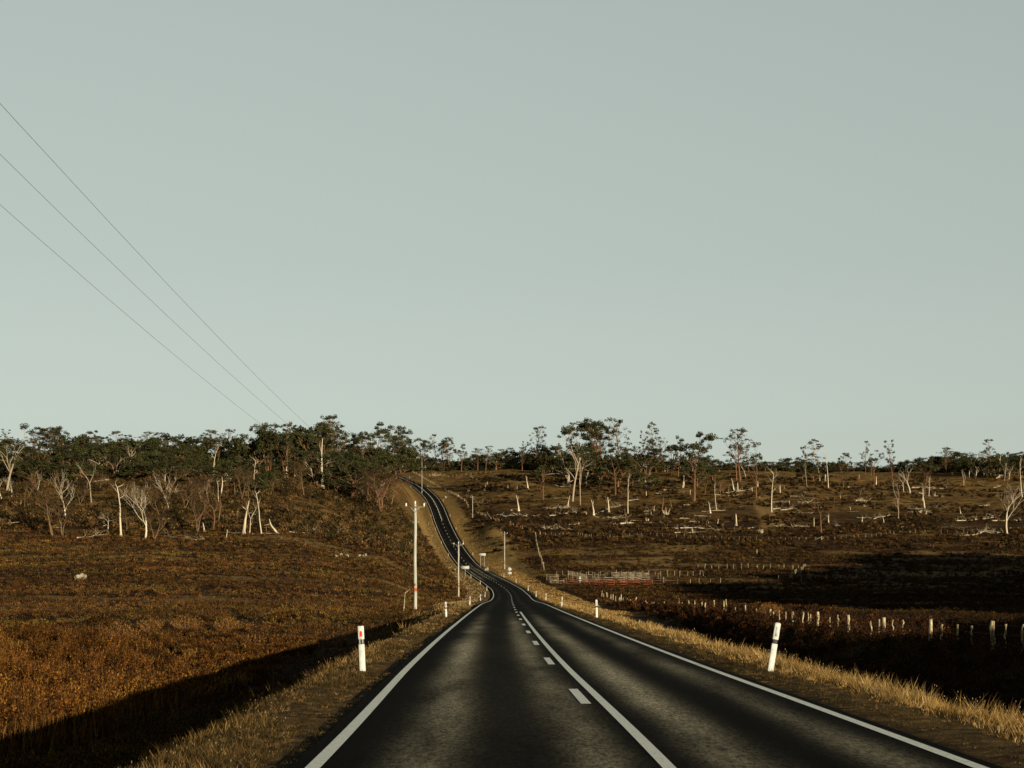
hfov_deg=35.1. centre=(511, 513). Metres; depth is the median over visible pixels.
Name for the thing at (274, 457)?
gum tree
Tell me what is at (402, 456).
distant wood
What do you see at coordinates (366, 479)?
gum tree
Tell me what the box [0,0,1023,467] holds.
sky
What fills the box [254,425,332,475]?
gum tree
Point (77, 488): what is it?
bare tree
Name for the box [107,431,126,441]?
gum tree
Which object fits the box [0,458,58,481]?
gum tree
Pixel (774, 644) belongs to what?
marker post
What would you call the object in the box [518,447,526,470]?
gum tree
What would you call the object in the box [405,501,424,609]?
power pole
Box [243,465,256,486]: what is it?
gum tree
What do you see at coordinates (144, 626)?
shrub
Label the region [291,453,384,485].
gum tree
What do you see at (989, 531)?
branch pile
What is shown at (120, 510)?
dead tree
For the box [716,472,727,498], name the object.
gum tree
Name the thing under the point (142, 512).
dead tree
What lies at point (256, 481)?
gum tree
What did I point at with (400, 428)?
gum tree
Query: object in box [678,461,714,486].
gum tree
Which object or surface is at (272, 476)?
gum tree
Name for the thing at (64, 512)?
bare tree
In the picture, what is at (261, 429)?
gum tree
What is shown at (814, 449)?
gum tree
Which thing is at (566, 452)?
gum tree
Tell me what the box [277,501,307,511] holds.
bare tree
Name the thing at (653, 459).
gum tree
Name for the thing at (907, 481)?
dead tree
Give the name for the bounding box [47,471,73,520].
dead tree
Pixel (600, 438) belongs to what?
gum tree
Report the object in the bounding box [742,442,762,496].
gum tree
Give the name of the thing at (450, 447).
gum tree
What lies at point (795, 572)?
wire fence
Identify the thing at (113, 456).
gum tree
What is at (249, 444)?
gum tree
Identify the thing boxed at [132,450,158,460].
gum tree
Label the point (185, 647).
tall heath
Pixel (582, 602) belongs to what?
verge grass
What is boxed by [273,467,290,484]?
gum tree
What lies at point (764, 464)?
gum tree
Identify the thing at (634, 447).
gum tree
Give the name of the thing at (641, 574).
rail fence
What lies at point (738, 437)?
gum tree
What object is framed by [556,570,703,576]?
wire fence
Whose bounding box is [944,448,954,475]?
gum tree
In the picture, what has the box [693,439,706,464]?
gum tree
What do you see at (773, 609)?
shrub
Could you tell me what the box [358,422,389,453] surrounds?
gum tree
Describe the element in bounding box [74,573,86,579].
rock
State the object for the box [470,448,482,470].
gum tree
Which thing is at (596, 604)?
marker post
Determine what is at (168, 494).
bare tree
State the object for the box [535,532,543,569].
wire fence
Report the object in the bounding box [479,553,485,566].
road sign
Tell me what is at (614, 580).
rail fence
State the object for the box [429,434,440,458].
gum tree
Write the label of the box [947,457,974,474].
gum tree
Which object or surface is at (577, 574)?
loading ramp
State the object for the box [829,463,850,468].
gum tree
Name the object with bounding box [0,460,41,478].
gum tree
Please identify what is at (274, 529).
tree stump
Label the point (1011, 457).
gum tree
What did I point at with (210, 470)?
gum tree
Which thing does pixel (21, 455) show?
gum tree
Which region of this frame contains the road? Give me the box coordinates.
[289,474,1003,767]
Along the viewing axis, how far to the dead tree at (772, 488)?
704.89 m
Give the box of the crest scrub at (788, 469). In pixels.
[410,462,1023,472]
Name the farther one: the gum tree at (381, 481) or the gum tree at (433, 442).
the gum tree at (433, 442)
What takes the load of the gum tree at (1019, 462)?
on the ground at (456, 510)
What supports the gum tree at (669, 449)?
on the ground at (456, 510)
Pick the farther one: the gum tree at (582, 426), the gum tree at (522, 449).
the gum tree at (522, 449)
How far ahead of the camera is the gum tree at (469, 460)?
962.37 m
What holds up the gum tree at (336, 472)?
on the ground at (456, 510)
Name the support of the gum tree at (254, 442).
on the ground at (456, 510)
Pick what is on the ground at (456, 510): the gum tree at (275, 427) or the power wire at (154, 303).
the gum tree at (275, 427)
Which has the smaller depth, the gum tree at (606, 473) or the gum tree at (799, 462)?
the gum tree at (799, 462)
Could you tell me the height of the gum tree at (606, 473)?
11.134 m
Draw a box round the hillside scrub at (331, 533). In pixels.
[0,455,1023,568]
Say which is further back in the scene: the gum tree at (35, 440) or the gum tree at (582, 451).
the gum tree at (582, 451)
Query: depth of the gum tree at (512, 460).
972.71 m
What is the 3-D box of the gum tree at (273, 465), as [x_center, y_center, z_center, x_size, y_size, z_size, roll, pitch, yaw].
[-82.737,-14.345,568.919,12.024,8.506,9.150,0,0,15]
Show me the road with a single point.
(508, 675)
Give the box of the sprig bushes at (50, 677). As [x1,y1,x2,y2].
[0,621,324,743]
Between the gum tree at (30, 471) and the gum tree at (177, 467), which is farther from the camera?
the gum tree at (177, 467)
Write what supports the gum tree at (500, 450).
on the ground at (456, 510)
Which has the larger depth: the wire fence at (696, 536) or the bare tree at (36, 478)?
the wire fence at (696, 536)
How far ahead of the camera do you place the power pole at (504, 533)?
495.87 m
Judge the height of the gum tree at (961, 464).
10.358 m
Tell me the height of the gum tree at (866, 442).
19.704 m
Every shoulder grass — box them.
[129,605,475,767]
[554,606,1023,767]
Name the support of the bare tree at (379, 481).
on the ground at (456, 510)
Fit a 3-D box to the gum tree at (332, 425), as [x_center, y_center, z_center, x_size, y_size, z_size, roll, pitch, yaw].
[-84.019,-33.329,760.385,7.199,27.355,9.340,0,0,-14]
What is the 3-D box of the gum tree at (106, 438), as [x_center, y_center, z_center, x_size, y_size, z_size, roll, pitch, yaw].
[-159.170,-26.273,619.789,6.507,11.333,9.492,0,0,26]
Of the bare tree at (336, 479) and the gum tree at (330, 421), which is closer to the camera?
the bare tree at (336, 479)
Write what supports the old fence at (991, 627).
on the ground at (456, 510)
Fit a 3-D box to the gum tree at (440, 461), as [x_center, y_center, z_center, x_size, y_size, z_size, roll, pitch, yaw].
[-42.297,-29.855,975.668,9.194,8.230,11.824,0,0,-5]
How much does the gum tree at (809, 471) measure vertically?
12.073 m
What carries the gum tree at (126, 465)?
on the ground at (456, 510)
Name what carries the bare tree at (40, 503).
on the ground at (456, 510)
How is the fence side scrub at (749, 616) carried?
on the ground at (456, 510)
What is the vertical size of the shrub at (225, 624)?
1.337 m
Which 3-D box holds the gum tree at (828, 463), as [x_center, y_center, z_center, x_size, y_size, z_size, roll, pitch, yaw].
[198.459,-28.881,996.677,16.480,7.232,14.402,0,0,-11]
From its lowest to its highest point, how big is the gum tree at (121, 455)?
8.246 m
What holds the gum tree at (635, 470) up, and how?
on the ground at (456, 510)
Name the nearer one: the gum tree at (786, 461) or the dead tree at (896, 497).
the dead tree at (896, 497)
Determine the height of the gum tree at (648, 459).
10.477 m
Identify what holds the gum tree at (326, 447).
on the ground at (456, 510)
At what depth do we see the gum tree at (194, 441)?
621.24 m
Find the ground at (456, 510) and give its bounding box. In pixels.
[0,458,1023,767]
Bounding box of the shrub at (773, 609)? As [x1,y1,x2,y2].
[757,602,783,616]
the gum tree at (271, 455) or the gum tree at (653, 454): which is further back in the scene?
the gum tree at (653, 454)
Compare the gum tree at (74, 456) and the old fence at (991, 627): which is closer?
the old fence at (991, 627)
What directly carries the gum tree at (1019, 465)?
on the ground at (456, 510)
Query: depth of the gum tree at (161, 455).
563.54 m
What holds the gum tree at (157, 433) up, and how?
on the ground at (456, 510)
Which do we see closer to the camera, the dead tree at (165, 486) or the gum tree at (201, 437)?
the dead tree at (165, 486)
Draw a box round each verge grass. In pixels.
[118,603,476,767]
[423,522,486,606]
[453,516,633,614]
[554,602,1023,743]
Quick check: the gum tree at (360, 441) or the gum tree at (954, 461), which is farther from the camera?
the gum tree at (954, 461)
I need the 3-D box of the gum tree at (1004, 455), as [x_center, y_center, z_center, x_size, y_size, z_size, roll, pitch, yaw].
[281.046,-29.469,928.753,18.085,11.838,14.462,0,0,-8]
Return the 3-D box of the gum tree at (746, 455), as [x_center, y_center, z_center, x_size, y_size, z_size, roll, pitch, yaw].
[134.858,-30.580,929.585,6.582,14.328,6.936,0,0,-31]
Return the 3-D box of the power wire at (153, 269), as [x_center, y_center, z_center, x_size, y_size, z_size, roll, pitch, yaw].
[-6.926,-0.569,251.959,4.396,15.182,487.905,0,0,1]
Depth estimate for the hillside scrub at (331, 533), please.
583.46 m
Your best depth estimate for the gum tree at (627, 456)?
788.40 m
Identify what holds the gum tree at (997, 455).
on the ground at (456, 510)
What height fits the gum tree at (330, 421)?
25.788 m
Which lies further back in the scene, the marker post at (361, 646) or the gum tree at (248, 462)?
the gum tree at (248, 462)
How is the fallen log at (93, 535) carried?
on the ground at (456, 510)
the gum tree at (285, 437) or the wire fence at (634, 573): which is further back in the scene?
the gum tree at (285, 437)
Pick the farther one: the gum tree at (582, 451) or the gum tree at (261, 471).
the gum tree at (582, 451)
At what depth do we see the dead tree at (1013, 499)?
621.30 m
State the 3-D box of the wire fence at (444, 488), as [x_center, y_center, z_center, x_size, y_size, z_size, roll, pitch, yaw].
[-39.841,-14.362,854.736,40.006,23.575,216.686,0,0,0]
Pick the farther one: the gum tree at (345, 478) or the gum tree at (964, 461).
the gum tree at (964, 461)
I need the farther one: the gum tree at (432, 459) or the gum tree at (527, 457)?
the gum tree at (432, 459)
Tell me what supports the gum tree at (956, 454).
on the ground at (456, 510)
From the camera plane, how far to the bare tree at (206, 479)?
492.60 m
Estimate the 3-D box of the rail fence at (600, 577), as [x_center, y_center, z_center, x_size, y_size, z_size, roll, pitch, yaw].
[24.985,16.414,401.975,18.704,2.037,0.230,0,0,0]
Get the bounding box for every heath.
[0,456,1023,767]
[0,611,325,764]
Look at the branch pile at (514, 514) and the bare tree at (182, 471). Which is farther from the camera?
the branch pile at (514, 514)
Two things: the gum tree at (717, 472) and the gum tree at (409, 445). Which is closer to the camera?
the gum tree at (717, 472)
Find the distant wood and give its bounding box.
[2,432,1023,478]
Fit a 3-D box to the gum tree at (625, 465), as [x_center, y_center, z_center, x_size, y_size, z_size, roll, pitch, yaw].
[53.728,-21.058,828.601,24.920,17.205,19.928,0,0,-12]
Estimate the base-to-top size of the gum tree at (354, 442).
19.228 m
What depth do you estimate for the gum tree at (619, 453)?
867.01 m
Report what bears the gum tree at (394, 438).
on the ground at (456, 510)
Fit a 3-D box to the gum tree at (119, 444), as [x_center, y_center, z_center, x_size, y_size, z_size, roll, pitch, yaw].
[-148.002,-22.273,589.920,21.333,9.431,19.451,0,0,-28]
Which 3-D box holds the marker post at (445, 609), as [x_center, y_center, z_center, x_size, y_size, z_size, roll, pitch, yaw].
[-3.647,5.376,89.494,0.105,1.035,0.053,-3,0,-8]
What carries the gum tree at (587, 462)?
on the ground at (456, 510)
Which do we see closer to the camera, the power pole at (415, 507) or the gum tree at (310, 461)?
the power pole at (415, 507)
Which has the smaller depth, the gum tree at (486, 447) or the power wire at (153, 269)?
the power wire at (153, 269)
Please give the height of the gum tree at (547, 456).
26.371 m
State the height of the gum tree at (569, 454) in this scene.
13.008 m
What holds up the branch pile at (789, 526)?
on the ground at (456, 510)
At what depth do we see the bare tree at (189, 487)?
476.61 m
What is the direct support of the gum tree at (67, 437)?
on the ground at (456, 510)
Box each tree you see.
[0,423,34,489]
[0,429,10,446]
[0,445,8,452]
[0,453,18,462]
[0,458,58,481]
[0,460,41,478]
[2,446,39,461]
[14,461,50,482]
[22,480,40,495]
[24,431,44,451]
[25,448,50,462]
[28,474,42,489]
[29,483,66,534]
[33,426,57,457]
[36,434,100,456]
[36,452,73,464]
[40,427,63,457]
[43,497,85,534]
[45,426,70,446]
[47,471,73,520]
[50,437,110,462]
[52,452,94,466]
[52,466,65,477]
[58,462,106,480]
[68,485,93,503]
[71,446,123,465]
[72,459,96,501]
[76,441,132,462]
[81,432,102,443]
[86,430,108,444]
[91,446,122,465]
[93,474,110,487]
[99,453,130,473]
[102,438,156,458]
[106,453,120,471]
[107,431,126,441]
[113,482,122,536]
[114,459,171,479]
[115,455,145,468]
[115,485,156,509]
[120,488,150,538]
[124,461,173,479]
[129,452,142,462]
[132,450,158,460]
[133,431,156,442]
[138,509,174,538]
[139,487,182,515]
[140,452,182,467]
[142,445,174,459]
[144,433,201,455]
[146,468,189,491]
[148,461,184,480]
[152,432,170,442]
[153,466,171,507]
[163,448,213,463]
[170,462,179,481]
[170,482,201,507]
[172,461,201,480]
[176,437,221,455]
[178,464,193,483]
[180,491,215,531]
[186,460,220,477]
[186,476,213,498]
[188,464,232,488]
[190,477,208,500]
[198,429,219,460]
[203,461,244,478]
[204,486,217,529]
[205,430,224,458]
[215,456,253,475]
[216,431,291,472]
[219,429,235,451]
[228,442,291,471]
[231,468,254,497]
[234,433,252,457]
[238,471,255,482]
[240,478,261,493]
[241,480,273,494]
[243,433,305,453]
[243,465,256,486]
[243,469,280,484]
[249,422,279,470]
[252,436,283,471]
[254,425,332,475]
[254,485,261,533]
[255,424,282,470]
[257,471,288,488]
[258,450,277,467]
[261,462,292,480]
[263,444,274,471]
[263,470,277,493]
[269,439,300,477]
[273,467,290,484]
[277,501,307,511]
[279,421,295,476]
[288,421,355,483]
[289,460,311,494]
[290,442,343,460]
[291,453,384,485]
[292,450,341,482]
[295,450,376,475]
[300,430,321,452]
[304,450,322,479]
[316,415,344,450]
[316,466,355,489]
[319,458,389,497]
[320,421,350,450]
[327,475,347,491]
[328,414,339,444]
[331,461,363,486]
[345,432,365,452]
[347,466,418,510]
[351,436,371,461]
[353,482,390,502]
[355,470,381,497]
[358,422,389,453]
[360,472,395,497]
[365,471,395,505]
[367,426,412,471]
[373,473,408,503]
[376,462,397,489]
[387,425,411,471]
[389,432,412,473]
[408,455,435,465]
[412,439,418,450]
[414,460,437,470]
[417,438,432,464]
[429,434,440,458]
[435,438,453,462]
[436,458,446,468]
[440,436,453,469]
[453,444,467,470]
[461,454,495,466]
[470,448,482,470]
[475,452,514,469]
[482,446,492,470]
[491,450,534,467]
[497,449,508,469]
[510,457,528,467]
[516,452,544,470]
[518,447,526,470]
[520,444,561,464]
[521,441,528,468]
[527,426,546,470]
[529,452,612,483]
[534,445,557,499]
[538,453,571,471]
[553,425,586,501]
[558,448,600,474]
[560,418,612,457]
[565,432,591,504]
[571,450,596,477]
[584,425,619,473]
[585,451,612,481]
[585,460,613,476]
[593,457,639,486]
[602,442,631,494]
[605,417,631,481]
[617,446,624,481]
[621,447,666,483]
[621,455,658,480]
[630,469,641,485]
[630,471,663,487]
[631,445,639,472]
[631,457,664,471]
[639,430,648,458]
[645,422,659,470]
[654,437,667,470]
[656,458,680,472]
[664,435,682,475]
[667,438,688,476]
[671,431,718,501]
[678,457,705,470]
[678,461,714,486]
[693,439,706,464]
[697,468,711,495]
[701,468,723,479]
[706,459,734,471]
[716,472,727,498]
[720,428,753,480]
[723,433,742,480]
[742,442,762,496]
[742,448,751,471]
[757,461,774,470]
[766,461,787,469]
[766,466,778,512]
[778,457,802,467]
[795,461,834,480]
[796,458,808,479]
[800,445,807,485]
[807,439,825,480]
[807,492,833,531]
[821,462,845,465]
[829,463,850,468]
[837,452,852,487]
[861,441,869,473]
[867,450,884,487]
[883,440,895,486]
[892,476,899,518]
[899,464,910,492]
[909,461,932,472]
[916,456,936,494]
[932,451,977,472]
[938,447,949,474]
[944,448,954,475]
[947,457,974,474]
[951,459,994,476]
[958,459,970,476]
[964,460,997,474]
[972,459,1020,477]
[977,451,988,459]
[982,439,1000,476]
[987,456,1011,474]
[989,453,1014,467]
[998,484,1023,532]
[999,452,1009,480]
[1006,451,1023,474]
[1008,457,1023,470]
[1010,455,1023,474]
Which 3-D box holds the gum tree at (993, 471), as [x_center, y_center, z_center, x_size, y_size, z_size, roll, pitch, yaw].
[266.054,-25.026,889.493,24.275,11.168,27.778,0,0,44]
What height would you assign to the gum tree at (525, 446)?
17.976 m
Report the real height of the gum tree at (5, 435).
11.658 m
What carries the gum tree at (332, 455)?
on the ground at (456, 510)
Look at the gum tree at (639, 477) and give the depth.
818.93 m
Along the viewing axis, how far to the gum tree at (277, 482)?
535.71 m
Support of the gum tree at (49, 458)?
on the ground at (456, 510)
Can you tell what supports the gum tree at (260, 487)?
on the ground at (456, 510)
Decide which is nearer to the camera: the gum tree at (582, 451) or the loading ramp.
the loading ramp
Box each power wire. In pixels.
[0,154,497,537]
[3,107,442,533]
[3,207,490,544]
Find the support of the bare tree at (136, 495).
on the ground at (456, 510)
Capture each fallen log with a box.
[77,528,108,537]
[912,484,948,488]
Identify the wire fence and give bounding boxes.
[411,471,468,506]
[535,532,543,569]
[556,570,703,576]
[629,532,785,540]
[778,570,1020,579]
[791,564,805,576]
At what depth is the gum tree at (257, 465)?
593.05 m
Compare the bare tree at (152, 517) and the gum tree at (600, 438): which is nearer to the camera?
the bare tree at (152, 517)
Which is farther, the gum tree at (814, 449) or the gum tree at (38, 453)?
the gum tree at (814, 449)
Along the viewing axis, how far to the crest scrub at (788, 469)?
966.41 m
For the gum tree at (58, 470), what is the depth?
524.14 m
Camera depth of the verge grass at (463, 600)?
335.45 m
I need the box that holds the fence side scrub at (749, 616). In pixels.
[612,597,1023,715]
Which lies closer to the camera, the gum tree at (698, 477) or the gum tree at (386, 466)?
the gum tree at (386, 466)
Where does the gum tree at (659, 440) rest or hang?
on the ground at (456, 510)
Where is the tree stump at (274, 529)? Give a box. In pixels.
[267,519,279,533]
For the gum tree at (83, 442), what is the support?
on the ground at (456, 510)
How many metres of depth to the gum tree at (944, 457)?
930.80 m
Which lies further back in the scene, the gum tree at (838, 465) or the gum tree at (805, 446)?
the gum tree at (838, 465)
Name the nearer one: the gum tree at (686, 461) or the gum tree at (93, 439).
the gum tree at (93, 439)
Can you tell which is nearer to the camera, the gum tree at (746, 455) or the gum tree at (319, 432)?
the gum tree at (319, 432)
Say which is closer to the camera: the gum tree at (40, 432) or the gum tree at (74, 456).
the gum tree at (74, 456)
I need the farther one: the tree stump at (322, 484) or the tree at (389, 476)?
the tree stump at (322, 484)
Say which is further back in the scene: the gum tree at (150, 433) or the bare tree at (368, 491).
the gum tree at (150, 433)
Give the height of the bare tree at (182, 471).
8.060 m
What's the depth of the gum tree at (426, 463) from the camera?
965.83 m
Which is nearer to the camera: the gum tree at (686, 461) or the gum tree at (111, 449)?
the gum tree at (111, 449)
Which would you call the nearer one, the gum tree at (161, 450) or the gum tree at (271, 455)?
the gum tree at (271, 455)
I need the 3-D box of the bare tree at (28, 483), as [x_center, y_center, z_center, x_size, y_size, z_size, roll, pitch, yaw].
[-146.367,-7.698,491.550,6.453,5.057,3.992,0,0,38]
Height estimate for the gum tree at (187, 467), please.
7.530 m
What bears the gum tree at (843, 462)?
on the ground at (456, 510)
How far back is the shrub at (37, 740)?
48.23 m
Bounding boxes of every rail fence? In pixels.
[564,578,652,584]
[575,576,648,581]
[612,572,648,578]
[653,579,677,583]
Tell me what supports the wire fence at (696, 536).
on the ground at (456, 510)
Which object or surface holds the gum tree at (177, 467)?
on the ground at (456, 510)
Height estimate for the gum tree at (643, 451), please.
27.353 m
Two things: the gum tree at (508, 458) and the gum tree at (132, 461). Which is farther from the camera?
the gum tree at (508, 458)
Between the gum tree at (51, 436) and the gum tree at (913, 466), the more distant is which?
the gum tree at (913, 466)
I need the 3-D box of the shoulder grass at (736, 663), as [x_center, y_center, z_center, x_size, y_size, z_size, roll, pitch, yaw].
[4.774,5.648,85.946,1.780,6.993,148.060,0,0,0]
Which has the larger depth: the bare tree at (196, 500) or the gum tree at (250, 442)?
the gum tree at (250, 442)
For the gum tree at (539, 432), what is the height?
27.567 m
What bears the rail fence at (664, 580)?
on the ground at (456, 510)
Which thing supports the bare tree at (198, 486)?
on the ground at (456, 510)
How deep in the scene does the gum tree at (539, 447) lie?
979.64 m
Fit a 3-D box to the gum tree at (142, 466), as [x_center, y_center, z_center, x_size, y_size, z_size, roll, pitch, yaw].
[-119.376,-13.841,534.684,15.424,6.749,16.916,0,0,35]
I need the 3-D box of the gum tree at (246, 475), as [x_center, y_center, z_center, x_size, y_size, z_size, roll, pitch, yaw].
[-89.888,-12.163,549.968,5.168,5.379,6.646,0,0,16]
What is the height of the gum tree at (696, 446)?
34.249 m
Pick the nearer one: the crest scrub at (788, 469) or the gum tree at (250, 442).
the gum tree at (250, 442)
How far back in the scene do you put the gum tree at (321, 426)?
593.31 m
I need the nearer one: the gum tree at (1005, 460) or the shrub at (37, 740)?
the shrub at (37, 740)
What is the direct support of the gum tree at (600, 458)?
on the ground at (456, 510)
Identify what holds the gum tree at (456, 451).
on the ground at (456, 510)
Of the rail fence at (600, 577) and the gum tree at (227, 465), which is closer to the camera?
the rail fence at (600, 577)
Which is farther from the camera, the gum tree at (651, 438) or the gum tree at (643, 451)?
the gum tree at (651, 438)
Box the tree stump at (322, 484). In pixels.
[320,438,324,487]
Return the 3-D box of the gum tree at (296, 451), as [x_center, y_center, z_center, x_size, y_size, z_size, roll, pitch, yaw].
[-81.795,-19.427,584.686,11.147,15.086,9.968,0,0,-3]
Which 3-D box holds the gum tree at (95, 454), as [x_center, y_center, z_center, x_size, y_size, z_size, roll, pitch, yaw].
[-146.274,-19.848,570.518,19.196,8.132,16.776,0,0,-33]
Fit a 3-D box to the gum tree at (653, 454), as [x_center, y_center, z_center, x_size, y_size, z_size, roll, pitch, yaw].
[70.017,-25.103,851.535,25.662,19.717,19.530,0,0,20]
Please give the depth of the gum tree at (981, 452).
959.68 m
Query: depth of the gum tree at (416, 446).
974.78 m
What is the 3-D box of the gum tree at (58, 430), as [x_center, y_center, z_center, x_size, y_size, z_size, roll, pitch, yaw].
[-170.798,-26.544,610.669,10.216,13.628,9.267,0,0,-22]
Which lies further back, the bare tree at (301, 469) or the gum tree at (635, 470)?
the gum tree at (635, 470)
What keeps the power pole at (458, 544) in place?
on the ground at (456, 510)
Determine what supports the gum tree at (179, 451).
on the ground at (456, 510)
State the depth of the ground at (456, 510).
481.03 m
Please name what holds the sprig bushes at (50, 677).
on the ground at (456, 510)
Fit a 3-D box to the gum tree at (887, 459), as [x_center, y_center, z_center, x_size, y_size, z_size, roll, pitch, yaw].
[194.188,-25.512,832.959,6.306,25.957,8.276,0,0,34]
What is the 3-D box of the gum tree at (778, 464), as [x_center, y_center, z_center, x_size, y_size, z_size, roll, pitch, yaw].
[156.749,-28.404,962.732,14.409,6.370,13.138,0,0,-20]
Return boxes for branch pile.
[498,512,537,516]
[772,524,809,526]
[978,528,1002,532]
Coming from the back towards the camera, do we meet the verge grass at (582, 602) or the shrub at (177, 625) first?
the verge grass at (582, 602)
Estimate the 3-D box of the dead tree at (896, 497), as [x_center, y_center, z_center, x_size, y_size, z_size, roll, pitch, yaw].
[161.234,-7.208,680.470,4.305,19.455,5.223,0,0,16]
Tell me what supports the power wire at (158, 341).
attached to the power pole at (415, 507)
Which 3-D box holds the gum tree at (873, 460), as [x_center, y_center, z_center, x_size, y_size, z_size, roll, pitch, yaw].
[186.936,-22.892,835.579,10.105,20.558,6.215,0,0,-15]
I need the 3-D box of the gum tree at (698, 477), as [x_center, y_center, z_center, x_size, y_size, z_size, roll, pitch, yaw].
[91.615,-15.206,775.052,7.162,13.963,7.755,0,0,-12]
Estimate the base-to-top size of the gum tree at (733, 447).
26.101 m
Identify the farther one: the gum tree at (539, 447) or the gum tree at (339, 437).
the gum tree at (539, 447)
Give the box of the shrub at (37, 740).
[0,618,318,767]
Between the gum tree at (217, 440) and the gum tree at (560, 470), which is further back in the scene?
the gum tree at (560, 470)
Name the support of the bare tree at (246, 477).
on the ground at (456, 510)
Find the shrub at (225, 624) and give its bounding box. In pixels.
[213,616,239,631]
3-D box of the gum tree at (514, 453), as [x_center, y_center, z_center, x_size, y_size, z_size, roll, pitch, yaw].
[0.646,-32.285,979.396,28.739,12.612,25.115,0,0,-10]
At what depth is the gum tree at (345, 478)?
610.38 m
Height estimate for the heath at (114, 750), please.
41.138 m
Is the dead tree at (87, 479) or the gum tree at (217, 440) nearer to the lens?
the dead tree at (87, 479)
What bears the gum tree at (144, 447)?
on the ground at (456, 510)
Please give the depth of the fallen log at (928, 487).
823.09 m
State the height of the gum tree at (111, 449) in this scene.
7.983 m
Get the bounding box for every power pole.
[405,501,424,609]
[453,542,463,595]
[502,532,506,568]
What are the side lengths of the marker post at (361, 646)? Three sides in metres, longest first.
1.060 x 0.125 x 0.059 m
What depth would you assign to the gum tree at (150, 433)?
613.88 m
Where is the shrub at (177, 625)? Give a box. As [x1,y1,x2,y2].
[170,615,203,629]
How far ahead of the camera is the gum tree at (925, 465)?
781.27 m
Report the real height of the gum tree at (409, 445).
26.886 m
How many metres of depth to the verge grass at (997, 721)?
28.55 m
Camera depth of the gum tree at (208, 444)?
631.68 m
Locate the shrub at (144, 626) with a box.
[137,616,164,632]
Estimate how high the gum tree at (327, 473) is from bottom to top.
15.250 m
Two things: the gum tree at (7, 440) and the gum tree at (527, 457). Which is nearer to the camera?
the gum tree at (7, 440)
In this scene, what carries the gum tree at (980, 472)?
on the ground at (456, 510)
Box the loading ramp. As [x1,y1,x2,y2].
[568,570,586,580]
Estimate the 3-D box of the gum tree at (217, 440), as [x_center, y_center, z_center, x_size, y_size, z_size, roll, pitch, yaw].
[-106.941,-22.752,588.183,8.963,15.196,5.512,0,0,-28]
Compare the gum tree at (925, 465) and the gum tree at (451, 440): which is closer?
the gum tree at (925, 465)
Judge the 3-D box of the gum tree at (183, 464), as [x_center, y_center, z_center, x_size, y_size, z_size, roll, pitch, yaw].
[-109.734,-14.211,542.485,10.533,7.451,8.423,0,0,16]
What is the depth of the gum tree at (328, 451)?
639.59 m
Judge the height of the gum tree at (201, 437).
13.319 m
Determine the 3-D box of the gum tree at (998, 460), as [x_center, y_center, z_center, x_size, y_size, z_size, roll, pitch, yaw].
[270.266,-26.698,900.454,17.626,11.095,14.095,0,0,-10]
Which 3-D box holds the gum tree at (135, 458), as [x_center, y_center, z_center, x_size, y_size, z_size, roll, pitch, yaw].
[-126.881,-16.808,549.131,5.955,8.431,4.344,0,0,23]
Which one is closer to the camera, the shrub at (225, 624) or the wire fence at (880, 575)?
the shrub at (225, 624)
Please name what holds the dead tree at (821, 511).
on the ground at (456, 510)
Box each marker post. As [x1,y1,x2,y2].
[358,626,365,670]
[445,602,446,616]
[595,600,597,617]
[768,622,780,670]
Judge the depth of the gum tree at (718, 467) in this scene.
932.56 m
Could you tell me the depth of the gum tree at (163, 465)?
530.95 m
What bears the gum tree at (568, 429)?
on the ground at (456, 510)
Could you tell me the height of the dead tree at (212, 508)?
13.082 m
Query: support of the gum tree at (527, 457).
on the ground at (456, 510)
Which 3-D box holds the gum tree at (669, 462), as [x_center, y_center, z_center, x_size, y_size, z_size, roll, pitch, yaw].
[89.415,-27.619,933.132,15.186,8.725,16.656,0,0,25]
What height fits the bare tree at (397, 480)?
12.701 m
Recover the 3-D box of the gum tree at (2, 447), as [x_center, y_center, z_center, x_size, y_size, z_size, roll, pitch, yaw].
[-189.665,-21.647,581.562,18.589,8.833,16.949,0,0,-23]
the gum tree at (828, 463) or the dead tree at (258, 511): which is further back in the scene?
the gum tree at (828, 463)
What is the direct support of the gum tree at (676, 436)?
on the ground at (456, 510)
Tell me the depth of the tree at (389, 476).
552.30 m
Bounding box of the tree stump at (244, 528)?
[242,501,248,533]
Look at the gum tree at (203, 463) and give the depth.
545.73 m
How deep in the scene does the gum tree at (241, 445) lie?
586.92 m
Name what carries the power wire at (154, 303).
attached to the power pole at (415, 507)
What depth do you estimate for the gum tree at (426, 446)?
975.85 m
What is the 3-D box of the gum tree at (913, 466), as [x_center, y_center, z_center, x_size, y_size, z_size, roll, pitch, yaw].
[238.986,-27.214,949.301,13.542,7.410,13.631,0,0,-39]
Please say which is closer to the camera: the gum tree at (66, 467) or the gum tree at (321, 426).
the gum tree at (66, 467)
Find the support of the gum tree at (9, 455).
on the ground at (456, 510)
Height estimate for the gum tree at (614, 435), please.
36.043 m
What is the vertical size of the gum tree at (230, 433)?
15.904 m
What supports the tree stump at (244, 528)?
on the ground at (456, 510)
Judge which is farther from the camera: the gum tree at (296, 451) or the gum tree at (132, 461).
the gum tree at (296, 451)
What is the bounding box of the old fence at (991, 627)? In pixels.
[600,591,1023,651]
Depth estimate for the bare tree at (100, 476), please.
501.17 m

